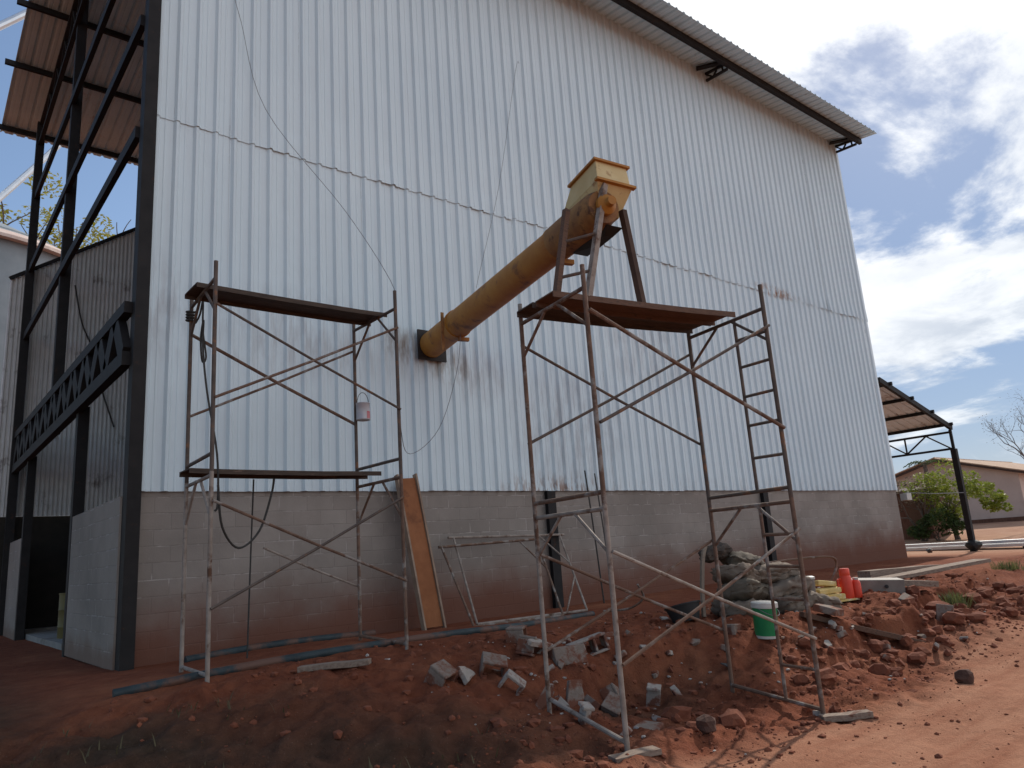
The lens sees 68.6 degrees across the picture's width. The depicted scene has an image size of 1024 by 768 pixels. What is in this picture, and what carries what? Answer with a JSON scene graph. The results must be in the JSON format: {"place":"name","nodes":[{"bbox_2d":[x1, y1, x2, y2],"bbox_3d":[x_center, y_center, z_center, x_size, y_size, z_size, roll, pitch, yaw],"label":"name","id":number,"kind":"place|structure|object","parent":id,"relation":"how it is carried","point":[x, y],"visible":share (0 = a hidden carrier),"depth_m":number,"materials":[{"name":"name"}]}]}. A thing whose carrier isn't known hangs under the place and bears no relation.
{"place":"outdoors","nodes":[
{"label":"outdoors","id":0,"kind":"place"},
{"bbox_2d":[24,626,62,649],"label":"floor","id":1,"kind":"structure","parent":0,"point":[46,636],"depth_m":14.70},
{"bbox_2d":[0,521,1023,767],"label":"ground","id":2,"kind":"structure","parent":0,"point":[48,697],"depth_m":6.53,"materials":[{"name":"soil"}]},
{"bbox_2d":[0,8,60,516],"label":"grain silo","id":3,"kind":"object","parent":2,"relation":"on","point":[13,248],"visible":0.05,"depth_m":34.14,"materials":[{"name":"grey metal"}]},
{"bbox_2d":[0,171,86,248],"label":"tree","id":4,"kind":"object","parent":2,"relation":"on","point":[3,211],"visible":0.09,"depth_m":47.62,"materials":[{"name":"green plant"}]},
{"bbox_2d":[57,593,64,638],"bbox_3d":[-8.016,4.289,13.819,0.600,0.900,0.600,6,-16,-39],"label":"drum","id":5,"kind":"object","parent":2,"relation":"on","point":[61,615],"visible":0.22,"depth_m":13.59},
{"bbox_2d":[21,204,130,248],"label":"tree","id":6,"kind":"object","parent":2,"relation":"on","point":[57,237],"visible":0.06,"depth_m":53.59,"materials":[{"name":"green plant"}]},
{"bbox_2d":[246,479,254,657],"bbox_3d":[-2.834,1.981,8.140,0.110,1.884,0.018,-14,-16,37],"label":"iron rod","id":7,"kind":"object","parent":2,"relation":"on","point":[250,571],"visible":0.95,"depth_m":8.12,"materials":[{"name":"metal"}]},
{"bbox_2d":[10,691,505,767],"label":"dry grass","id":8,"kind":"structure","parent":2,"relation":"on","point":[370,765],"depth_m":5.45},
{"bbox_2d":[184,630,375,662],"bbox_3d":[-2.838,3.307,9.541,2.562,0.130,0.117,8,-18,-43],"label":"pipe","id":9,"kind":"object","parent":2,"relation":"on","point":[251,647],"visible":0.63,"depth_m":9.39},
{"bbox_2d":[179,260,408,682],"bbox_3d":[-2.365,0.888,8.159,2.099,4.051,1.094,6,-16,-39],"label":"scaffold","id":10,"kind":"object","parent":2,"relation":"on","point":[210,454],"visible":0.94,"depth_m":8.01,"materials":[{"name":"metal"}]},
{"bbox_2d":[185,302,218,511],"bbox_3d":[-3.263,0.192,7.947,0.633,2.346,0.121,-12,-15,31],"label":"rope","id":11,"kind":"object","parent":10,"relation":"hanging from","point":[202,347],"visible":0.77,"depth_m":8.09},
{"bbox_2d":[217,476,274,548],"bbox_3d":[-2.764,1.302,7.714,0.133,0.764,0.933,-8,-13,17],"label":"hose","id":12,"kind":"object","parent":10,"relation":"hanging from","point":[221,523],"visible":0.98,"depth_m":7.69,"materials":[{"name":"rubber"}]},
{"bbox_2d":[179,468,381,478],"bbox_3d":[-2.495,1.003,8.328,2.170,0.061,0.350,6,-16,-39],"label":"scaffold plank","id":13,"kind":"object","parent":10,"relation":"on","point":[235,473],"visible":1,"depth_m":8.24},
{"bbox_2d":[185,282,386,325],"bbox_3d":[-2.506,-0.881,8.567,2.220,0.062,0.420,6,-16,-39],"label":"scaffold plank","id":14,"kind":"object","parent":10,"relation":"on","point":[233,297],"visible":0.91,"depth_m":8.51,"materials":[{"name":"wood"}]},
{"bbox_2d":[356,392,369,421],"bbox_3d":[-1.844,0.276,9.296,0.176,0.352,0.176,6,-16,-39],"label":"paint tin","id":15,"kind":"object","parent":10,"relation":"hanging from","point":[362,411],"visible":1,"depth_m":9.22,"materials":[{"name":"metal"}]},
{"bbox_2d":[297,658,371,672],"bbox_3d":[-1.652,2.618,6.992,0.668,0.078,0.130,-4,-13,2],"label":"plank","id":16,"kind":"object","parent":2,"relation":"on","point":[338,664],"visible":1,"depth_m":6.93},
{"bbox_2d":[112,611,594,696],"bbox_3d":[-1.004,2.976,8.733,0.454,0.183,6.658,-16,-17,42],"label":"pipe","id":17,"kind":"object","parent":2,"relation":"on","point":[180,679],"visible":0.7,"depth_m":7.61,"materials":[{"name":"metal"}]},
{"bbox_2d":[394,473,446,629],"bbox_3d":[-1.359,2.444,11.069,0.624,2.314,0.386,-15,-17,41],"label":"leaning board","id":18,"kind":"object","parent":2,"relation":"on","point":[425,583],"visible":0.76,"depth_m":11.00,"materials":[{"name":"wood"}]},
{"bbox_2d":[424,659,457,686],"bbox_3d":[-0.636,2.618,6.720,0.190,0.190,0.200,29,13,27],"label":"concrete block","id":19,"kind":"object","parent":2,"relation":"on","point":[440,672],"depth_m":6.66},
{"bbox_2d":[0,0,911,670],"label":"warehouse","id":20,"kind":"structure","parent":2,"relation":"on","point":[390,118],"depth_m":13.71,"materials":[{"name":"paint"}]},
{"bbox_2d":[74,285,114,426],"bbox_3d":[-10.861,-0.729,19.536,1.113,3.709,0.040,6,-16,-39],"label":"cable","id":21,"kind":"object","parent":20,"relation":"attached to","point":[89,342],"visible":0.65,"depth_m":19.51,"materials":[{"name":"rubber"}]},
{"bbox_2d":[235,1,394,289],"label":"cable","id":22,"kind":"object","parent":20,"relation":"attached to","point":[299,155],"visible":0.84,"depth_m":11.27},
{"bbox_2d":[476,62,518,287],"bbox_3d":[-0.243,-4.120,14.246,1.454,5.138,0.015,7,-17,-39],"label":"cable","id":23,"kind":"object","parent":20,"relation":"attached to","point":[500,176],"visible":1,"depth_m":14.17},
{"bbox_2d":[417,156,645,362],"bbox_3d":[-0.137,-0.808,9.760,1.018,1.463,6.071,1,-14,-19],"label":"screw conveyor","id":24,"kind":"object","parent":20,"relation":"attached to","point":[601,189],"visible":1,"depth_m":7.59,"materials":[{"name":"metal"}]},
{"bbox_2d":[401,334,460,453],"bbox_3d":[-1.206,-0.076,9.817,0.407,1.959,2.216,-8,-13,16],"label":"cable","id":25,"kind":"object","parent":24,"relation":"hanging from","point":[446,409],"visible":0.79,"depth_m":10.43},
{"bbox_2d":[906,492,963,493],"bbox_3d":[13.250,3.400,23.404,4.451,0.053,0.034,7,-17,-39],"label":"wire","id":26,"kind":"object","parent":20,"relation":"attached to","point":[934,493],"visible":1,"depth_m":23.23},
{"bbox_2d":[456,666,474,684],"bbox_3d":[-0.406,2.667,6.873,0.050,0.186,0.256,-48,-34,4],"label":"concrete piece","id":27,"kind":"object","parent":2,"relation":"on","point":[466,674],"visible":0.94,"depth_m":6.81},
{"bbox_2d":[479,651,507,676],"bbox_3d":[-0.181,2.681,7.107,0.240,0.190,0.190,13,10,-6],"label":"concrete block","id":28,"kind":"object","parent":2,"relation":"on","point":[494,659],"depth_m":7.06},
{"bbox_2d":[438,538,563,625],"bbox_3d":[-0.035,2.974,11.454,1.906,1.212,0.964,5,-16,-35],"label":"loose frame","id":29,"kind":"object","parent":2,"relation":"on","point":[486,543],"visible":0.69,"depth_m":11.45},
{"bbox_2d":[498,669,525,695],"bbox_3d":[-0.007,2.725,6.787,0.200,0.190,0.120,36,7,5],"label":"concrete block","id":30,"kind":"object","parent":2,"relation":"on","point":[515,678],"depth_m":6.74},
{"bbox_2d":[505,625,526,644],"bbox_3d":[0.051,2.703,8.067,0.190,0.190,0.250,-6,-13,10],"label":"concrete block","id":31,"kind":"object","parent":2,"relation":"on","point":[513,633],"depth_m":7.96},
{"bbox_2d":[447,533,587,624],"bbox_3d":[0.272,2.999,11.910,2.618,1.303,1.161,6,-16,-39],"label":"loose frame","id":32,"kind":"object","parent":2,"relation":"on","point":[518,535],"visible":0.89,"depth_m":11.82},
{"bbox_2d":[515,635,542,656],"bbox_3d":[0.207,2.744,7.785,0.190,0.190,0.390,1,-28,25],"label":"concrete block","id":33,"kind":"object","parent":2,"relation":"on","point":[523,648],"depth_m":7.63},
{"bbox_2d":[525,639,552,647],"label":"concrete piece","id":34,"kind":"object","parent":33,"relation":"on","point":[534,643],"visible":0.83,"depth_m":7.54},
{"bbox_2d":[535,687,553,709],"bbox_3d":[0.227,2.781,6.567,0.343,0.181,0.060,-27,-36,-14],"label":"concrete piece","id":35,"kind":"object","parent":2,"relation":"on","point":[541,702],"visible":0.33,"depth_m":6.55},
{"bbox_2d":[558,659,564,669],"bbox_3d":[0.486,2.813,7.524,0.089,0.054,0.093,-23,40,-38],"label":"rubble chunk","id":36,"kind":"object","parent":2,"relation":"on","point":[561,663],"visible":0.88,"depth_m":7.50,"materials":[{"name":"grey concrete"}]},
{"bbox_2d":[557,696,569,710],"bbox_3d":[0.440,2.826,6.625,0.101,0.066,0.126,-21,29,-13],"label":"rubble chunk","id":37,"kind":"object","parent":2,"relation":"on","point":[562,700],"visible":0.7,"depth_m":6.60,"materials":[{"name":"concrete"}]},
{"bbox_2d":[107,569,1023,767],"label":"earth clods","id":38,"kind":"object","parent":2,"relation":"on","point":[498,722],"visible":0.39,"depth_m":7.01,"materials":[{"name":"soil"}]},
{"bbox_2d":[548,644,587,665],"bbox_3d":[0.565,2.813,7.731,0.360,0.190,0.190,2,-34,-24],"label":"concrete block","id":39,"kind":"object","parent":2,"relation":"on","point":[569,654],"depth_m":7.66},
{"bbox_2d":[565,679,583,708],"bbox_3d":[0.552,2.774,6.677,0.180,0.283,0.070,7,-30,-12],"label":"concrete piece","id":40,"kind":"object","parent":2,"relation":"on","point":[574,692],"visible":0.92,"depth_m":6.66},
{"bbox_2d":[578,701,594,725],"bbox_3d":[0.581,2.689,6.043,0.100,0.225,0.130,11,-2,-17],"label":"concrete piece","id":41,"kind":"object","parent":2,"relation":"on","point":[586,708],"visible":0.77,"depth_m":6.00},
{"bbox_2d":[565,632,609,655],"bbox_3d":[0.826,2.870,8.199,0.420,0.190,0.200,-15,-13,-16],"label":"concrete block","id":42,"kind":"object","parent":2,"relation":"on","point":[590,639],"depth_m":8.16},
{"bbox_2d":[584,694,600,709],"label":"concrete piece","id":43,"kind":"object","parent":2,"relation":"on","point":[592,701],"visible":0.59,"depth_m":7.10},
{"bbox_2d":[584,470,604,602],"bbox_3d":[1.488,2.733,13.585,0.030,2.367,0.228,5,-16,-36],"label":"iron rod","id":44,"kind":"object","parent":2,"relation":"on","point":[594,539],"visible":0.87,"depth_m":13.53,"materials":[{"name":"metal"}]},
{"bbox_2d":[594,473,605,545],"bbox_3d":[1.684,2.775,13.736,0.026,2.309,0.224,5,-16,-36],"label":"iron rod","id":45,"kind":"object","parent":2,"relation":"on","point":[600,506],"visible":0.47,"depth_m":13.88,"materials":[{"name":"metal"}]},
{"bbox_2d":[599,683,619,700],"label":"concrete block","id":46,"kind":"object","parent":2,"relation":"on","point":[607,689],"depth_m":7.45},
{"bbox_2d":[600,691,627,716],"bbox_3d":[0.961,3.083,7.118,0.190,0.190,0.200,19,32,27],"label":"concrete block","id":47,"kind":"object","parent":2,"relation":"on","point":[610,705],"depth_m":7.05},
{"bbox_2d":[614,650,626,658],"bbox_3d":[1.163,2.919,8.061,0.138,0.066,0.108,-43,-33,12],"label":"rubble chunk","id":48,"kind":"object","parent":2,"relation":"on","point":[623,653],"visible":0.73,"depth_m":8.04,"materials":[{"name":"grey concrete"}]},
{"bbox_2d":[603,584,644,611],"bbox_3d":[1.661,3.173,11.158,0.655,0.397,0.216,-13,-16,35],"label":"bent rod","id":49,"kind":"object","parent":2,"relation":"on","point":[635,605],"visible":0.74,"depth_m":11.12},
{"bbox_2d":[608,745,661,762],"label":"plank","id":50,"kind":"object","parent":2,"relation":"on","point":[651,750],"visible":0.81,"depth_m":5.37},
{"bbox_2d":[633,721,663,729],"bbox_3d":[1.139,2.866,6.198,0.205,0.100,0.311,-3,-10,36],"label":"concrete piece","id":51,"kind":"object","parent":2,"relation":"on","point":[652,725],"visible":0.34,"depth_m":6.20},
{"bbox_2d":[646,683,660,709],"bbox_3d":[1.414,3.131,7.509,0.140,0.230,0.130,3,1,15],"label":"concrete piece","id":52,"kind":"object","parent":2,"relation":"on","point":[653,695],"visible":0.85,"depth_m":7.49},
{"bbox_2d":[518,264,825,750],"bbox_3d":[1.379,1.023,6.846,2.149,3.956,1.147,3,-15,-29],"label":"scaffold","id":53,"kind":"object","parent":2,"relation":"on","point":[795,537],"visible":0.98,"depth_m":6.79,"materials":[{"name":"metal"}]},
{"bbox_2d":[517,302,710,333],"bbox_3d":[1.077,-0.650,7.549,2.194,0.080,0.296,3,-15,-29],"label":"scaffold plank","id":54,"kind":"object","parent":53,"relation":"on","point":[529,310],"visible":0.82,"depth_m":7.58,"materials":[{"name":"wood"}]},
{"bbox_2d":[535,290,735,325],"bbox_3d":[1.252,-0.721,7.294,2.203,0.076,0.306,3,-15,-29],"label":"scaffold plank","id":55,"kind":"object","parent":53,"relation":"on","point":[635,309],"visible":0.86,"depth_m":7.28,"materials":[{"name":"wood"}]},
{"bbox_2d":[670,685,681,695],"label":"concrete piece","id":56,"kind":"object","parent":2,"relation":"on","point":[674,689],"visible":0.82,"depth_m":7.52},
{"bbox_2d":[664,600,700,623],"bbox_3d":[2.079,2.780,9.136,0.452,0.289,0.443,6,-16,-39],"label":"tub","id":57,"kind":"object","parent":2,"relation":"on","point":[687,607],"visible":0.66,"depth_m":8.97,"materials":[{"name":"black plastic"}]},
{"bbox_2d":[366,578,1019,763],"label":"stone chips","id":58,"kind":"object","parent":2,"relation":"on","point":[700,682],"visible":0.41,"depth_m":7.62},
{"bbox_2d":[690,638,700,645],"bbox_3d":[2.054,2.904,8.430,0.093,0.057,0.097,4,32,36],"label":"rubble chunk","id":59,"kind":"object","parent":2,"relation":"on","point":[693,642],"visible":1,"depth_m":8.41,"materials":[{"name":"grey concrete"}]},
{"bbox_2d":[374,593,1023,767],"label":"earth crumbs","id":60,"kind":"object","parent":2,"relation":"on","point":[663,755],"visible":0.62,"depth_m":5.86,"materials":[{"name":"soil"}]},
{"bbox_2d":[700,543,707,617],"bbox_3d":[2.406,2.448,9.407,0.067,0.882,0.474,-11,-15,29],"label":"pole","id":61,"kind":"object","parent":2,"relation":"on","point":[702,575],"visible":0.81,"depth_m":9.35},
{"bbox_2d":[696,714,715,733],"bbox_3d":[1.523,2.669,5.903,0.157,0.143,0.157,-8,-13,18],"label":"rock","id":62,"kind":"object","parent":2,"relation":"on","point":[705,723],"visible":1,"depth_m":5.85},
{"bbox_2d":[710,599,720,616],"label":"sack","id":63,"kind":"object","parent":2,"relation":"on","point":[715,608],"visible":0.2,"depth_m":9.58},
{"bbox_2d":[727,624,741,634],"bbox_3d":[2.525,2.824,8.639,0.213,0.120,0.291,-9,-19,20],"label":"rock","id":64,"kind":"object","parent":2,"relation":"on","point":[732,629],"visible":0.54,"depth_m":8.53,"materials":[{"name":"stone"}]},
{"bbox_2d":[719,598,768,617],"bbox_3d":[2.921,2.821,9.397,0.535,0.302,0.670,-15,-21,36],"label":"sack","id":65,"kind":"object","parent":2,"relation":"on","point":[730,610],"visible":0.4,"depth_m":9.16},
{"bbox_2d":[717,577,768,600],"bbox_3d":[2.924,2.637,9.497,0.564,0.289,0.630,-27,-34,33],"label":"sack","id":66,"kind":"object","parent":65,"relation":"on","point":[745,589],"visible":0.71,"depth_m":9.27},
{"bbox_2d":[710,562,760,583],"bbox_3d":[2.920,2.482,9.688,0.563,0.288,0.650,-17,-35,36],"label":"sack","id":67,"kind":"object","parent":66,"relation":"on","point":[729,573],"visible":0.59,"depth_m":9.47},
{"bbox_2d":[720,551,763,567],"bbox_3d":[3.026,2.336,9.896,0.520,0.254,0.462,12,-5,-11],"label":"sack","id":68,"kind":"object","parent":67,"relation":"on","point":[735,558],"visible":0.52,"depth_m":9.74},
{"bbox_2d":[698,542,732,562],"bbox_3d":[2.654,2.201,9.815,0.420,0.202,0.314,-15,2,-22],"label":"sack","id":69,"kind":"object","parent":68,"relation":"on","point":[724,550],"visible":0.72,"depth_m":9.72,"materials":[{"name":"grey fabric"}]},
{"bbox_2d":[750,600,779,638],"bbox_3d":[2.890,2.678,8.540,0.311,0.408,0.303,6,-16,-39],"label":"bucket","id":70,"kind":"object","parent":2,"relation":"on","point":[764,629],"visible":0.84,"depth_m":8.44,"materials":[{"name":"green plastic"}]},
{"bbox_2d":[776,591,816,613],"bbox_3d":[3.575,2.805,9.546,0.610,0.309,0.507,-2,-24,-27],"label":"sack","id":71,"kind":"object","parent":2,"relation":"on","point":[793,606],"visible":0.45,"depth_m":9.33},
{"bbox_2d":[768,575,812,600],"bbox_3d":[3.498,2.628,9.667,0.640,0.290,0.512,-14,-1,-15],"label":"sack","id":72,"kind":"object","parent":71,"relation":"on","point":[791,586],"visible":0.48,"depth_m":9.47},
{"bbox_2d":[754,561,799,583],"bbox_3d":[3.391,2.472,9.823,0.660,0.283,0.499,-2,-12,-9],"label":"sack","id":73,"kind":"object","parent":72,"relation":"on","point":[777,574],"visible":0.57,"depth_m":9.62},
{"bbox_2d":[764,556,837,580],"bbox_3d":[4.070,2.753,10.507,1.227,0.647,0.074,-1,-13,-15],"label":"bent rod","id":74,"kind":"object","parent":2,"relation":"on","point":[812,557],"visible":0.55,"depth_m":10.61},
{"bbox_2d":[823,640,831,647],"bbox_3d":[3.535,2.929,8.425,0.090,0.061,0.127,-3,13,7],"label":"rubble chunk","id":75,"kind":"object","parent":2,"relation":"on","point":[827,643],"visible":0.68,"depth_m":8.40,"materials":[{"name":"concrete"}]},
{"bbox_2d":[812,604,843,615],"bbox_3d":[3.776,2.694,8.967,0.276,0.080,0.330,5,-9,43],"label":"concrete piece","id":76,"kind":"object","parent":2,"relation":"on","point":[828,610],"visible":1,"depth_m":8.87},
{"bbox_2d":[814,592,843,607],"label":"sack","id":77,"kind":"object","parent":2,"relation":"on","point":[824,599],"visible":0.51,"depth_m":9.42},
{"bbox_2d":[828,620,836,628],"bbox_3d":[3.724,2.799,8.741,0.088,0.060,0.124,-26,2,3],"label":"rubble chunk","id":78,"kind":"object","parent":2,"relation":"on","point":[832,624],"visible":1,"depth_m":8.70,"materials":[{"name":"concrete"}]},
{"bbox_2d":[835,626,842,631],"bbox_3d":[3.772,2.832,8.685,0.084,0.058,0.120,24,-26,-27],"label":"rubble chunk","id":79,"kind":"object","parent":2,"relation":"on","point":[839,628],"visible":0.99,"depth_m":8.65,"materials":[{"name":"concrete"}]},
{"bbox_2d":[660,581,1023,732],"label":"earth lumps","id":80,"kind":"object","parent":2,"relation":"on","point":[731,718],"visible":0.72,"depth_m":8.70,"materials":[{"name":"soil"}]},
{"bbox_2d":[836,630,847,638],"bbox_3d":[3.772,2.873,8.604,0.136,0.063,0.097,-35,-40,12],"label":"rubble chunk","id":81,"kind":"object","parent":2,"relation":"on","point":[842,634],"visible":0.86,"depth_m":8.58,"materials":[{"name":"grey concrete"}]},
{"bbox_2d":[819,709,873,721],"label":"plank","id":82,"kind":"object","parent":2,"relation":"on","point":[850,715],"visible":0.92,"depth_m":6.36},
{"bbox_2d":[840,598,859,602],"bbox_3d":[4.424,3.028,10.405,1.130,0.087,0.620,6,-16,-39],"label":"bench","id":83,"kind":"object","parent":2,"relation":"on","point":[846,600],"visible":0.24,"depth_m":10.30,"materials":[{"name":"yellow wood"}]},
{"bbox_2d":[808,576,815,591],"bbox_3d":[4.066,2.800,10.265,0.175,0.344,0.175,6,-16,-39],"label":"bucket","id":84,"kind":"object","parent":83,"relation":"on","point":[813,588],"visible":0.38,"depth_m":10.21,"materials":[{"name":"grey plastic"}]},
{"bbox_2d":[826,593,845,598],"bbox_3d":[4.365,2.936,10.356,0.400,0.076,0.200,-3,-13,-5],"label":"package","id":85,"kind":"object","parent":83,"relation":"on","point":[841,595],"visible":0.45,"depth_m":10.27,"materials":[{"name":"yellow paper"}]},
{"bbox_2d":[816,587,841,594],"bbox_3d":[4.353,2.855,10.382,0.342,0.097,0.182,-1,-13,-11],"label":"package","id":86,"kind":"object","parent":85,"relation":"on","point":[827,590],"visible":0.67,"depth_m":10.31,"materials":[{"name":"yellow paper"}]},
{"bbox_2d":[815,580,836,586],"bbox_3d":[4.368,2.781,10.469,0.265,0.111,0.143,-4,-13,0],"label":"package","id":87,"kind":"object","parent":86,"relation":"on","point":[825,583],"visible":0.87,"depth_m":10.41,"materials":[{"name":"yellow paper"}]},
{"bbox_2d":[837,568,854,598],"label":"thermos","id":88,"kind":"object","parent":83,"relation":"on","point":[845,583],"visible":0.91,"depth_m":10.38,"materials":[{"name":"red plastic"}]},
{"bbox_2d":[852,577,862,597],"bbox_3d":[4.791,2.828,10.448,0.125,0.272,0.125,6,-16,-39],"label":"bottle","id":89,"kind":"object","parent":83,"relation":"on","point":[857,587],"visible":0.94,"depth_m":10.40,"materials":[{"name":"red plastic"}]},
{"bbox_2d":[799,611,925,641],"bbox_3d":[4.158,2.909,8.932,1.403,0.483,0.164,-4,-13,-2],"label":"plank","id":90,"kind":"object","parent":2,"relation":"on","point":[862,628],"visible":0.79,"depth_m":8.85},
{"bbox_2d":[840,578,905,593],"bbox_3d":[5.181,2.954,10.802,0.823,0.355,0.337,-6,-13,9],"label":"metal box","id":91,"kind":"object","parent":2,"relation":"on","point":[896,585],"visible":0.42,"depth_m":10.66,"materials":[{"name":"grey metal"}]},
{"bbox_2d":[857,564,941,577],"bbox_3d":[7.479,3.584,14.405,2.610,0.170,0.251,5,-15,-34],"label":"plank","id":92,"kind":"object","parent":2,"relation":"on","point":[874,573],"visible":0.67,"depth_m":13.92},
{"bbox_2d":[898,592,914,600],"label":"concrete piece","id":93,"kind":"object","parent":2,"relation":"on","point":[904,595],"visible":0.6,"depth_m":9.73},
{"bbox_2d":[896,476,940,540],"bbox_3d":[16.707,5.354,31.756,1.820,2.816,2.775,6,-16,-39],"label":"bush","id":94,"kind":"object","parent":2,"relation":"on","point":[921,511],"visible":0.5,"depth_m":31.39,"materials":[{"name":"green plant"}]},
{"bbox_2d":[904,580,938,586],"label":"plank","id":95,"kind":"object","parent":2,"relation":"on","point":[924,583],"visible":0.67,"depth_m":10.74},
{"bbox_2d":[896,484,949,539],"bbox_3d":[17.606,5.787,33.406,2.000,2.360,3.000,6,-16,-39],"label":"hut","id":96,"kind":"object","parent":2,"relation":"on","point":[914,515],"visible":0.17,"depth_m":32.51,"materials":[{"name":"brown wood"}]},
{"bbox_2d":[907,502,923,537],"bbox_3d":[17.425,5.838,32.308,0.060,1.500,0.600,6,-16,-39],"label":"door","id":97,"kind":"structure","parent":96,"relation":"in","point":[914,514],"depth_m":32.38,"materials":[{"name":"orange wood"}]},
{"bbox_2d":[903,459,946,482],"bbox_3d":[21.104,5.612,37.893,2.037,3.571,2.033,6,-16,-39],"label":"palm tree","id":98,"kind":"object","parent":2,"relation":"on","point":[925,468],"visible":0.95,"depth_m":38.14,"materials":[{"name":"green plant"}]},
{"bbox_2d":[873,377,982,550],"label":"open shed","id":99,"kind":"structure","parent":2,"relation":"on","point":[904,413],"depth_m":25.00,"materials":[{"name":"paint"}]},
{"bbox_2d":[875,559,990,578],"bbox_3d":[7.464,3.301,13.340,2.533,0.220,0.352,1,-14,-21],"label":"plank","id":100,"kind":"object","parent":2,"relation":"on","point":[930,570],"visible":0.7,"depth_m":13.26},
{"bbox_2d":[932,642,938,651],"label":"concrete piece","id":101,"kind":"object","parent":2,"relation":"on","point":[935,647],"visible":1,"depth_m":8.51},
{"bbox_2d":[906,506,965,540],"bbox_3d":[17.297,5.720,30.498,1.517,1.524,2.505,6,-16,-39],"label":"bush","id":102,"kind":"object","parent":2,"relation":"on","point":[951,520],"visible":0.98,"depth_m":30.41,"materials":[{"name":"green plant"}]},
{"bbox_2d":[936,604,953,620],"bbox_3d":[5.592,2.974,9.701,0.200,0.240,0.100,-2,-22,28],"label":"concrete piece","id":103,"kind":"object","parent":2,"relation":"on","point":[941,609],"visible":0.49,"depth_m":9.68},
{"bbox_2d":[899,458,1013,539],"bbox_3d":[18.181,4.735,30.789,2.222,3.421,3.870,6,-16,-39],"label":"bush","id":104,"kind":"object","parent":2,"relation":"on","point":[973,491],"visible":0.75,"depth_m":30.71,"materials":[{"name":"green plant"}]},
{"bbox_2d":[938,590,974,607],"bbox_3d":[6.579,3.191,11.207,0.934,0.284,0.671,6,-16,-39],"label":"weed","id":105,"kind":"object","parent":2,"relation":"on","point":[948,598],"visible":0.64,"depth_m":11.15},
{"bbox_2d":[891,457,1023,523],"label":"house","id":106,"kind":"structure","parent":2,"relation":"on","point":[1007,478],"depth_m":37.65,"materials":[{"name":"paint"}]},
{"bbox_2d":[959,636,967,641],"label":"concrete piece","id":107,"kind":"object","parent":2,"relation":"on","point":[963,638],"visible":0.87,"depth_m":8.85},
{"bbox_2d":[954,669,973,683],"bbox_3d":[4.384,2.843,7.280,0.167,0.153,0.208,-11,-15,29],"label":"rock","id":108,"kind":"object","parent":2,"relation":"on","point":[963,676],"visible":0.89,"depth_m":7.22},
{"bbox_2d":[981,390,1023,458],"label":"bare tree","id":109,"kind":"object","parent":2,"relation":"on","point":[1019,450],"visible":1,"depth_m":34.73,"materials":[{"name":"brown plant"}]},
{"bbox_2d":[989,558,1023,570],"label":"weed","id":110,"kind":"object","parent":2,"relation":"on","point":[1010,567],"visible":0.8,"depth_m":15.14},
{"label":"timber beam","id":111,"kind":"object","parent":2,"relation":"on","visible":0},
{"bbox_2d":[906,543,1023,550],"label":"steel profile","id":112,"kind":"object","parent":111,"relation":"on","point":[965,547],"visible":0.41,"depth_m":25.48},
{"bbox_2d":[905,539,1023,546],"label":"steel profile","id":113,"kind":"object","parent":112,"relation":"on","point":[963,543],"visible":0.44,"depth_m":25.69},
{"bbox_2d":[0,0,1023,473],"label":"sky","id":114,"kind":"structure","parent":0,"point":[934,197],"materials":[{"name":"blue"}]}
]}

